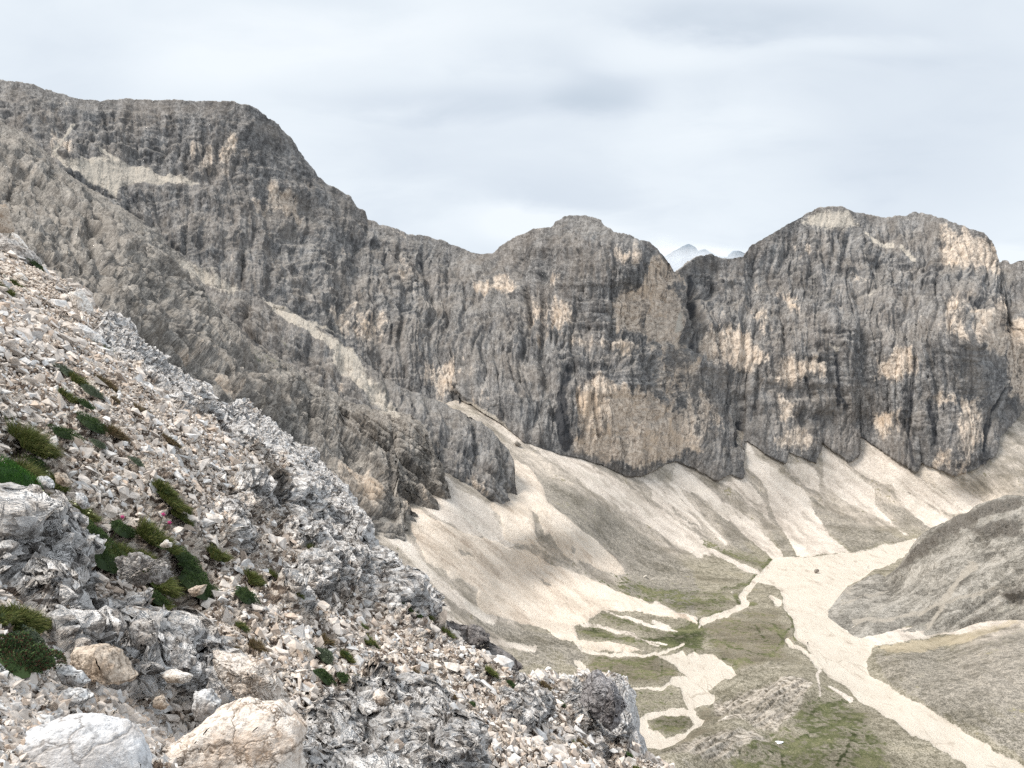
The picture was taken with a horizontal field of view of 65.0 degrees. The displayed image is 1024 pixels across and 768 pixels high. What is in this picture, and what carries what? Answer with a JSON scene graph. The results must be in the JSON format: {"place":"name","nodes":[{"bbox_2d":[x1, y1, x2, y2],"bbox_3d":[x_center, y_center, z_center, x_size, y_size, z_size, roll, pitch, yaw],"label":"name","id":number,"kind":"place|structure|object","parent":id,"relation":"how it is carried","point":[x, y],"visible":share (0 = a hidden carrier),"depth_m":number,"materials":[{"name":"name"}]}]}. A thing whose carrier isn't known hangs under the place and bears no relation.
{"place":"outdoors","nodes":[
{"label":"outdoors","id":0,"kind":"place"},
{"bbox_2d":[0,120,451,540],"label":"mountain flank","id":1,"kind":"object","parent":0,"point":[142,274],"visible":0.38,"depth_m":550.67,"materials":[{"name":"grey stone"}]},
{"bbox_2d":[0,236,659,767],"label":"slope","id":2,"kind":"structure","parent":0,"point":[50,546],"depth_m":7.44,"materials":[{"name":"grey stone"}]},
{"bbox_2d":[0,204,14,232],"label":"rock outcrop","id":3,"kind":"object","parent":2,"relation":"on","point":[6,224],"visible":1,"depth_m":23.83,"materials":[{"name":"brown stone"}]},
{"bbox_2d":[0,282,18,296],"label":"grass tuft","id":4,"kind":"object","parent":2,"relation":"on","point":[10,292],"visible":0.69,"depth_m":13.59,"materials":[{"name":"green plant"}]},
{"bbox_2d":[0,607,24,626],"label":"grass tuft","id":5,"kind":"object","parent":2,"relation":"on","point":[6,618],"visible":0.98,"depth_m":3.45,"materials":[{"name":"green plant"}]},
{"bbox_2d":[3,275,27,290],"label":"grass tuft","id":6,"kind":"object","parent":2,"relation":"on","point":[13,281],"visible":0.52,"depth_m":16.60,"materials":[{"name":"green plant"}]},
{"bbox_2d":[11,233,28,248],"bbox_3d":[-13.815,-4.027,22.509,0.425,0.464,0.326,0,0,0],"label":"slab","id":7,"kind":"object","parent":2,"relation":"on","point":[19,239],"depth_m":22.48,"materials":[{"name":"stone"}]},
{"bbox_2d":[0,238,41,265],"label":"rock outcrop","id":8,"kind":"object","parent":2,"relation":"on","point":[15,247],"visible":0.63,"depth_m":19.68,"materials":[{"name":"grey stone"}]},
{"bbox_2d":[13,273,28,281],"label":"rock","id":9,"kind":"object","parent":2,"relation":"on","point":[21,276],"visible":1,"depth_m":16.93,"materials":[{"name":"stone"}]},
{"bbox_2d":[0,454,43,487],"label":"moss mound","id":10,"kind":"object","parent":2,"relation":"on","point":[10,472],"visible":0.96,"depth_m":5.17,"materials":[{"name":"green plant"}]},
{"bbox_2d":[0,598,52,635],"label":"grass tuft","id":11,"kind":"object","parent":2,"relation":"on","point":[38,622],"visible":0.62,"depth_m":3.58,"materials":[{"name":"green plant"}]},
{"bbox_2d":[11,624,44,643],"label":"cushion plant","id":12,"kind":"object","parent":2,"relation":"on","point":[37,638],"visible":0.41,"depth_m":3.48,"materials":[{"name":"green plant"}]},
{"bbox_2d":[5,451,52,484],"bbox_3d":[-3.333,0.590,5.528,0.444,0.294,0.420,0,0,34],"label":"grass tuft","id":13,"kind":"object","parent":2,"relation":"on","point":[37,473],"visible":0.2,"depth_m":5.56,"materials":[{"name":"green plant"}]},
{"bbox_2d":[0,631,66,678],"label":"leafy shrub","id":14,"kind":"object","parent":2,"relation":"on","point":[23,654],"visible":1,"depth_m":3.12,"materials":[{"name":"green plant"}]},
{"bbox_2d":[2,412,65,458],"bbox_3d":[-3.743,0.406,6.382,0.572,0.419,0.496,0,0,34],"label":"grass tuft","id":15,"kind":"object","parent":2,"relation":"on","point":[34,441],"visible":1,"depth_m":6.31,"materials":[{"name":"green plant"}]},
{"bbox_2d":[24,256,43,271],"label":"cushion plant","id":16,"kind":"object","parent":2,"relation":"on","point":[35,264],"visible":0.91,"depth_m":19.77,"materials":[{"name":"green plant"}]},
{"bbox_2d":[26,400,41,413],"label":"rock","id":17,"kind":"object","parent":2,"relation":"on","point":[35,409],"visible":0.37,"depth_m":7.06,"materials":[{"name":"stone"}]},
{"bbox_2d":[31,318,40,325],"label":"boulder","id":18,"kind":"object","parent":2,"relation":"on","point":[37,323],"visible":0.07,"depth_m":10.57,"materials":[{"name":"beige stone"}]},
{"bbox_2d":[24,454,50,470],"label":"cushion plant","id":19,"kind":"object","parent":2,"relation":"on","point":[37,463],"visible":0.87,"depth_m":6.24,"materials":[{"name":"green plant"}]},
{"bbox_2d":[40,670,49,677],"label":"rock","id":20,"kind":"object","parent":2,"relation":"on","point":[46,672],"visible":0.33,"depth_m":3.22,"materials":[{"name":"stone"}]},
{"bbox_2d":[36,476,54,488],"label":"rock","id":21,"kind":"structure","parent":2,"relation":"on","point":[47,482],"depth_m":5.43,"materials":[{"name":"white stone"}]},
{"bbox_2d":[29,464,73,492],"bbox_3d":[-3.636,0.718,6.246,0.348,0.271,0.341,0,0,32],"label":"grass tuft","id":22,"kind":"object","parent":2,"relation":"on","point":[65,489],"visible":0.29,"depth_m":6.26,"materials":[{"name":"green plant"}]},
{"bbox_2d":[54,472,72,486],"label":"rock","id":23,"kind":"object","parent":2,"relation":"on","point":[62,479],"visible":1,"depth_m":5.77,"materials":[{"name":"brown stone"}]},
{"bbox_2d":[52,362,77,376],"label":"cushion plant","id":24,"kind":"object","parent":2,"relation":"on","point":[64,370],"visible":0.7,"depth_m":8.72,"materials":[{"name":"green plant"}]},
{"bbox_2d":[47,423,84,441],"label":"cushion plant","id":25,"kind":"object","parent":2,"relation":"on","point":[64,433],"visible":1,"depth_m":6.83,"materials":[{"name":"green plant"}]},
{"bbox_2d":[57,384,79,404],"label":"grass tuft","id":26,"kind":"object","parent":2,"relation":"on","point":[71,398],"visible":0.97,"depth_m":7.78,"materials":[{"name":"green plant"}]},
{"bbox_2d":[55,664,90,687],"bbox_3d":[-1.836,1.213,3.345,0.139,0.098,0.087,0,0,0],"label":"boulder","id":27,"kind":"object","parent":2,"relation":"on","point":[70,676],"visible":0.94,"depth_m":3.32,"materials":[{"name":"white stone"}]},
{"bbox_2d":[57,687,94,709],"bbox_3d":[-1.738,1.247,3.180,0.153,0.084,0.085,0,0,0],"label":"slab","id":28,"kind":"object","parent":2,"relation":"on","point":[82,695],"depth_m":3.16,"materials":[{"name":"white stone"}]},
{"bbox_2d":[67,371,90,386],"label":"grass tuft","id":29,"kind":"object","parent":2,"relation":"on","point":[76,379],"visible":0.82,"depth_m":8.67,"materials":[{"name":"green plant"}]},
{"bbox_2d":[67,289,93,313],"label":"boulder","id":30,"kind":"object","parent":2,"relation":"on","point":[79,300],"visible":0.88,"depth_m":17.97,"materials":[{"name":"stone"}]},
{"bbox_2d":[75,492,89,508],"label":"rock","id":31,"kind":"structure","parent":2,"relation":"on","point":[82,502],"depth_m":5.59,"materials":[{"name":"white stone"}]},
{"bbox_2d":[16,713,152,767],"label":"boulder","id":32,"kind":"object","parent":2,"relation":"on","point":[89,740],"visible":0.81,"depth_m":2.64,"materials":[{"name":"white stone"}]},
{"bbox_2d":[67,497,103,522],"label":"grass tuft","id":33,"kind":"object","parent":2,"relation":"on","point":[93,517],"visible":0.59,"depth_m":6.15,"materials":[{"name":"green plant"}]},
{"bbox_2d":[77,398,95,409],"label":"cushion plant","id":34,"kind":"object","parent":2,"relation":"on","point":[86,404],"visible":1,"depth_m":7.84,"materials":[{"name":"green plant"}]},
{"bbox_2d":[80,384,103,398],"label":"cushion plant","id":35,"kind":"object","parent":2,"relation":"on","point":[91,390],"visible":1,"depth_m":8.42,"materials":[{"name":"green plant"}]},
{"bbox_2d":[75,411,109,434],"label":"cushion plant","id":36,"kind":"object","parent":2,"relation":"on","point":[89,423],"visible":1,"depth_m":7.50,"materials":[{"name":"green plant"}]},
{"bbox_2d":[77,322,107,345],"bbox_3d":[-7.710,-0.907,14.709,0.645,0.439,0.312,0,0,0],"label":"slab","id":37,"kind":"object","parent":2,"relation":"on","point":[91,334],"depth_m":14.61,"materials":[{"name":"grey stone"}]},
{"bbox_2d":[89,438,106,448],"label":"cushion plant","id":38,"kind":"object","parent":2,"relation":"on","point":[98,443],"visible":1,"depth_m":7.33,"materials":[{"name":"green plant"}]},
{"bbox_2d":[86,519,119,552],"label":"cushion plant","id":39,"kind":"object","parent":2,"relation":"on","point":[96,529],"visible":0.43,"depth_m":5.92,"materials":[{"name":"green plant"}]},
{"bbox_2d":[70,643,137,684],"bbox_3d":[-1.814,1.243,3.539,0.271,0.178,0.185,0,0,0],"label":"boulder","id":40,"kind":"object","parent":2,"relation":"on","point":[105,663],"visible":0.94,"depth_m":3.51,"materials":[{"name":"brown stone"}]},
{"bbox_2d":[91,530,117,556],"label":"grass tuft","id":41,"kind":"object","parent":2,"relation":"on","point":[110,550],"visible":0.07,"depth_m":5.83,"materials":[{"name":"green plant"}]},
{"bbox_2d":[93,372,122,392],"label":"grass tuft","id":42,"kind":"object","parent":2,"relation":"on","point":[108,383],"visible":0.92,"depth_m":9.41,"materials":[{"name":"brown plant"}]},
{"bbox_2d":[94,515,124,572],"bbox_3d":[-2.920,1.134,5.734,0.290,0.435,0.447,0,0,-25],"label":"cushion plant","id":43,"kind":"object","parent":2,"relation":"on","point":[105,561],"visible":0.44,"depth_m":5.64,"materials":[{"name":"green plant"}]},
{"bbox_2d":[108,566,120,575],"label":"cushion plant","id":44,"kind":"object","parent":2,"relation":"on","point":[115,571],"visible":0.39,"depth_m":5.70,"materials":[{"name":"green plant"}]},
{"bbox_2d":[110,395,120,403],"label":"grass tuft","id":45,"kind":"object","parent":2,"relation":"on","point":[113,397],"visible":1,"depth_m":8.84,"materials":[{"name":"brown plant"}]},
{"bbox_2d":[101,421,132,443],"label":"grass tuft","id":46,"kind":"object","parent":2,"relation":"on","point":[116,432],"visible":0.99,"depth_m":7.80,"materials":[{"name":"brown plant"}]},
{"bbox_2d":[109,519,137,537],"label":"cushion plant","id":47,"kind":"object","parent":2,"relation":"on","point":[124,530],"visible":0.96,"depth_m":6.37,"materials":[{"name":"green plant"}]},
{"bbox_2d":[111,539,137,555],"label":"grass tuft","id":48,"kind":"object","parent":2,"relation":"on","point":[122,549],"visible":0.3,"depth_m":6.23,"materials":[{"name":"green plant"}]},
{"bbox_2d":[128,456,144,468],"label":"cushion plant","id":49,"kind":"object","parent":2,"relation":"on","point":[136,461],"visible":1,"depth_m":7.54,"materials":[{"name":"green plant"}]},
{"bbox_2d":[133,402,152,412],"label":"grass tuft","id":50,"kind":"object","parent":2,"relation":"on","point":[140,409],"visible":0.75,"depth_m":9.19,"materials":[{"name":"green plant"}]},
{"bbox_2d":[128,618,158,653],"bbox_3d":[-1.878,1.303,4.105,0.142,0.188,0.128,0,0,0],"label":"rock outcrop","id":51,"kind":"object","parent":2,"relation":"on","point":[148,629],"visible":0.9,"depth_m":4.07,"materials":[{"name":"grey stone"}]},
{"bbox_2d":[114,552,173,586],"bbox_3d":[-2.316,1.159,5.042,0.369,0.216,0.098,0,0,0],"label":"rock outcrop","id":52,"kind":"object","parent":2,"relation":"on","point":[130,565],"visible":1,"depth_m":5.02,"materials":[{"name":"grey stone"}]},
{"bbox_2d":[136,547,161,562],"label":"grass tuft","id":53,"kind":"object","parent":2,"relation":"on","point":[146,553],"visible":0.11,"depth_m":6.39,"materials":[{"name":"green plant"}]},
{"bbox_2d":[134,512,186,554],"bbox_3d":[-2.927,1.233,6.613,0.454,0.383,0.510,0,0,0],"label":"grass tuft","id":54,"kind":"object","parent":2,"relation":"on","point":[148,532],"visible":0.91,"depth_m":6.57,"materials":[{"name":"green plant"}]},
{"bbox_2d":[151,590,169,604],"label":"cushion plant","id":55,"kind":"object","parent":2,"relation":"on","point":[156,600],"visible":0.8,"depth_m":5.96,"materials":[{"name":"green plant"}]},
{"bbox_2d":[152,694,169,709],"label":"rock","id":56,"kind":"object","parent":2,"relation":"on","point":[160,703],"visible":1,"depth_m":3.65,"materials":[{"name":"brown stone"}]},
{"bbox_2d":[138,569,185,598],"bbox_3d":[-2.713,1.496,6.251,0.428,0.337,0.489,0,0,0],"label":"grass tuft","id":57,"kind":"object","parent":2,"relation":"on","point":[168,587],"visible":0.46,"depth_m":6.16,"materials":[{"name":"green plant"}]},
{"bbox_2d":[151,587,176,608],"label":"grass tuft","id":58,"kind":"object","parent":2,"relation":"on","point":[171,605],"visible":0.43,"depth_m":6.05,"materials":[{"name":"green plant"}]},
{"bbox_2d":[160,539,172,547],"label":"rock","id":59,"kind":"object","parent":2,"relation":"on","point":[166,543],"visible":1,"depth_m":6.08,"materials":[{"name":"stone"}]},
{"bbox_2d":[152,476,181,498],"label":"grass tuft","id":60,"kind":"object","parent":2,"relation":"on","point":[163,488],"visible":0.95,"depth_m":7.38,"materials":[{"name":"green plant"}]},
{"bbox_2d":[162,433,182,448],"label":"grass tuft","id":61,"kind":"object","parent":2,"relation":"on","point":[169,439],"visible":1,"depth_m":8.91,"materials":[{"name":"brown plant"}]},
{"bbox_2d":[154,485,193,514],"bbox_3d":[-3.085,1.044,7.391,0.510,0.347,0.357,0,0,42],"label":"grass tuft","id":62,"kind":"object","parent":2,"relation":"on","point":[177,504],"visible":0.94,"depth_m":7.31,"materials":[{"name":"green plant"}]},
{"bbox_2d":[160,669,192,683],"bbox_3d":[-1.676,1.463,4.013,0.162,0.064,0.079,0,0,-14],"label":"slab","id":63,"kind":"object","parent":2,"relation":"on","point":[174,676],"depth_m":3.99,"materials":[{"name":"stone"}]},
{"bbox_2d":[170,508,195,526],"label":"grass tuft","id":64,"kind":"object","parent":2,"relation":"on","point":[183,518],"visible":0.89,"depth_m":7.35,"materials":[{"name":"green plant"}]},
{"bbox_2d":[171,545,201,567],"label":"cushion plant","id":65,"kind":"object","parent":2,"relation":"on","point":[184,556],"visible":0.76,"depth_m":6.89,"materials":[{"name":"green plant"}]},
{"bbox_2d":[177,559,206,576],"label":"cushion plant","id":66,"kind":"object","parent":2,"relation":"on","point":[191,566],"visible":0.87,"depth_m":6.79,"materials":[{"name":"green plant"}]},
{"bbox_2d":[188,585,206,596],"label":"rock","id":67,"kind":"object","parent":2,"relation":"on","point":[196,590],"visible":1,"depth_m":5.50,"materials":[{"name":"brown stone"}]},
{"bbox_2d":[178,569,219,599],"bbox_3d":[-2.603,1.684,6.619,0.314,0.307,0.566,0,0,0],"label":"cushion plant","id":68,"kind":"object","parent":2,"relation":"on","point":[189,580],"visible":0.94,"depth_m":6.60,"materials":[{"name":"green plant"}]},
{"bbox_2d":[192,688,221,720],"bbox_3d":[-1.491,1.564,3.920,0.134,0.142,0.107,0,0,0],"label":"rock","id":69,"kind":"object","parent":2,"relation":"on","point":[206,703],"visible":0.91,"depth_m":3.88,"materials":[{"name":"grey stone"}]},
{"bbox_2d":[204,541,235,561],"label":"grass tuft","id":70,"kind":"object","parent":2,"relation":"on","point":[216,554],"visible":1,"depth_m":7.42,"materials":[{"name":"green plant"}]},
{"bbox_2d":[164,696,307,767],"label":"boulder","id":71,"kind":"object","parent":2,"relation":"on","point":[248,732],"visible":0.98,"depth_m":3.42,"materials":[{"name":"beige stone"}]},
{"bbox_2d":[234,619,250,633],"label":"grass tuft","id":72,"kind":"object","parent":2,"relation":"on","point":[243,626],"visible":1,"depth_m":6.41,"materials":[{"name":"green plant"}]},
{"bbox_2d":[234,585,260,604],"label":"cushion plant","id":73,"kind":"object","parent":2,"relation":"on","point":[245,595],"visible":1,"depth_m":6.90,"materials":[{"name":"green plant"}]},
{"bbox_2d":[212,650,289,701],"bbox_3d":[-1.464,1.641,4.474,0.423,0.300,0.280,0,0,0],"label":"boulder","id":74,"kind":"object","parent":2,"relation":"on","point":[232,678],"visible":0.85,"depth_m":4.42,"materials":[{"name":"beige stone"}]},
{"bbox_2d":[242,566,267,587],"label":"grass tuft","id":75,"kind":"object","parent":2,"relation":"on","point":[255,579],"visible":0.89,"depth_m":7.57,"materials":[{"name":"green plant"}]},
{"bbox_2d":[247,637,272,653],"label":"grass tuft","id":76,"kind":"object","parent":2,"relation":"on","point":[258,646],"visible":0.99,"depth_m":6.09,"materials":[{"name":"brown plant"}]},
{"bbox_2d":[256,494,271,510],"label":"rock outcrop","id":77,"kind":"object","parent":2,"relation":"on","point":[265,500],"visible":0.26,"depth_m":9.81,"materials":[{"name":"grey stone"}]},
{"bbox_2d":[268,568,305,598],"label":"grass tuft","id":78,"kind":"object","parent":2,"relation":"on","point":[272,573],"visible":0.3,"depth_m":7.75,"materials":[{"name":"green plant"}]},
{"bbox_2d":[301,640,316,660],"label":"rock","id":79,"kind":"object","parent":2,"relation":"on","point":[309,651],"visible":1,"depth_m":5.93,"materials":[{"name":"stone"}]},
{"bbox_2d":[314,647,333,664],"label":"cushion plant","id":80,"kind":"object","parent":2,"relation":"on","point":[323,656],"visible":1,"depth_m":6.86,"materials":[{"name":"green plant"}]},
{"bbox_2d":[312,668,336,685],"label":"cushion plant","id":81,"kind":"object","parent":2,"relation":"on","point":[324,676],"visible":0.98,"depth_m":6.26,"materials":[{"name":"green plant"}]},
{"bbox_2d":[320,633,335,645],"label":"grass tuft","id":82,"kind":"object","parent":2,"relation":"on","point":[326,639],"visible":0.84,"depth_m":7.54,"materials":[{"name":"brown plant"}]},
{"bbox_2d":[0,233,674,767],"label":"rubble","id":83,"kind":"object","parent":2,"relation":"on","point":[20,709],"visible":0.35,"depth_m":7.88,"materials":[{"name":"stone"}]},
{"bbox_2d":[335,672,349,683],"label":"cushion plant","id":84,"kind":"object","parent":2,"relation":"on","point":[343,677],"visible":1,"depth_m":6.48,"materials":[{"name":"green plant"}]},
{"bbox_2d":[336,580,350,596],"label":"rock outcrop","id":85,"kind":"object","parent":2,"relation":"on","point":[345,588],"visible":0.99,"depth_m":9.17,"materials":[{"name":"grey stone"}]},
{"bbox_2d":[339,648,356,663],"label":"grass tuft","id":86,"kind":"object","parent":2,"relation":"on","point":[347,656],"visible":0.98,"depth_m":7.39,"materials":[{"name":"green plant"}]},
{"bbox_2d":[364,635,377,645],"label":"grass tuft","id":87,"kind":"object","parent":2,"relation":"on","point":[371,641],"visible":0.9,"depth_m":8.52,"materials":[{"name":"green plant"}]},
{"bbox_2d":[372,689,390,706],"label":"rock","id":88,"kind":"object","parent":2,"relation":"on","point":[381,697],"visible":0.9,"depth_m":6.11,"materials":[{"name":"beige stone"}]},
{"bbox_2d":[441,626,456,638],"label":"grass tuft","id":89,"kind":"object","parent":2,"relation":"on","point":[444,630],"visible":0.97,"depth_m":10.21,"materials":[{"name":"green plant"}]},
{"bbox_2d":[446,619,523,672],"bbox_3d":[-0.440,3.648,11.031,1.167,0.766,0.812,0,0,0],"label":"rock outcrop","id":90,"kind":"object","parent":2,"relation":"on","point":[474,634],"visible":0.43,"depth_m":11.05,"materials":[{"name":"grey stone"}]},
{"bbox_2d":[484,664,500,680],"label":"grass tuft","id":91,"kind":"object","parent":2,"relation":"on","point":[488,669],"visible":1,"depth_m":9.43,"materials":[{"name":"green plant"}]},
{"bbox_2d":[539,680,551,690],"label":"grass tuft","id":92,"kind":"object","parent":2,"relation":"on","point":[544,685],"visible":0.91,"depth_m":15.88,"materials":[{"name":"brown plant"}]},
{"bbox_2d":[548,734,561,743],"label":"boulder","id":93,"kind":"object","parent":2,"relation":"on","point":[556,741],"visible":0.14,"depth_m":8.84,"materials":[{"name":"brown stone"}]},
{"bbox_2d":[558,673,574,684],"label":"rock","id":94,"kind":"object","parent":2,"relation":"on","point":[564,677],"visible":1,"depth_m":17.46,"materials":[{"name":"stone"}]},
{"bbox_2d":[577,737,589,747],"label":"grass tuft","id":95,"kind":"object","parent":2,"relation":"on","point":[583,743],"visible":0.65,"depth_m":12.60,"materials":[{"name":"brown plant"}]},
{"bbox_2d":[579,669,626,731],"bbox_3d":[1.739,6.065,15.199,0.859,1.069,0.795,0,0,0],"label":"rock outcrop","id":96,"kind":"object","parent":2,"relation":"on","point":[605,699],"visible":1,"depth_m":15.02,"materials":[{"name":"grey stone"}]},
{"bbox_2d":[204,284,516,503],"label":"mountain spur","id":97,"kind":"structure","parent":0,"point":[475,454],"depth_m":666.81,"materials":[{"name":"stone"}]},
{"bbox_2d":[402,602,422,618],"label":"cushion plant","id":98,"kind":"object","parent":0,"point":[412,611],"visible":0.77,"depth_m":9.99,"materials":[{"name":"green plant"}]},
{"bbox_2d":[0,79,1023,481],"bbox_3d":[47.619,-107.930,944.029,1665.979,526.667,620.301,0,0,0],"label":"mountain","id":99,"kind":"structure","parent":0,"point":[840,331],"depth_m":904.95,"materials":[{"name":"stone"}]},
{"bbox_2d":[0,0,1023,263],"label":"sky","id":100,"kind":"structure","parent":0,"point":[474,126],"materials":[{"name":"white"}]},
{"bbox_2d":[375,400,1023,699],"bbox_3d":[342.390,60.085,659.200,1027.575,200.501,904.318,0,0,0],"label":"scree slope","id":101,"kind":"structure","parent":0,"point":[555,543],"depth_m":690.34,"materials":[{"name":"beige gravel"}]},
{"bbox_2d":[665,244,744,271],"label":"distant mountain","id":102,"kind":"structure","parent":0,"point":[678,258],"depth_m":3806.39,"materials":[{"name":"grey stone"}]},
{"bbox_2d":[500,523,1023,767],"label":"valley floor","id":103,"kind":"structure","parent":0,"point":[804,708],"depth_m":442.25,"materials":[{"name":"beige gravel"}]},
{"bbox_2d":[573,539,1023,767],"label":"stream bed","id":104,"kind":"object","parent":103,"relation":"in","point":[838,653],"visible":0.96,"depth_m":472.32,"materials":[{"name":"beige gravel"}]},
{"bbox_2d":[828,495,1023,637],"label":"hill","id":105,"kind":"structure","parent":0,"point":[957,572],"depth_m":544.39,"materials":[{"name":"grey stone"}]},
{"bbox_2d":[875,620,1019,652],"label":"path","id":106,"kind":"structure","parent":0,"point":[923,645],"depth_m":483.38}
]}

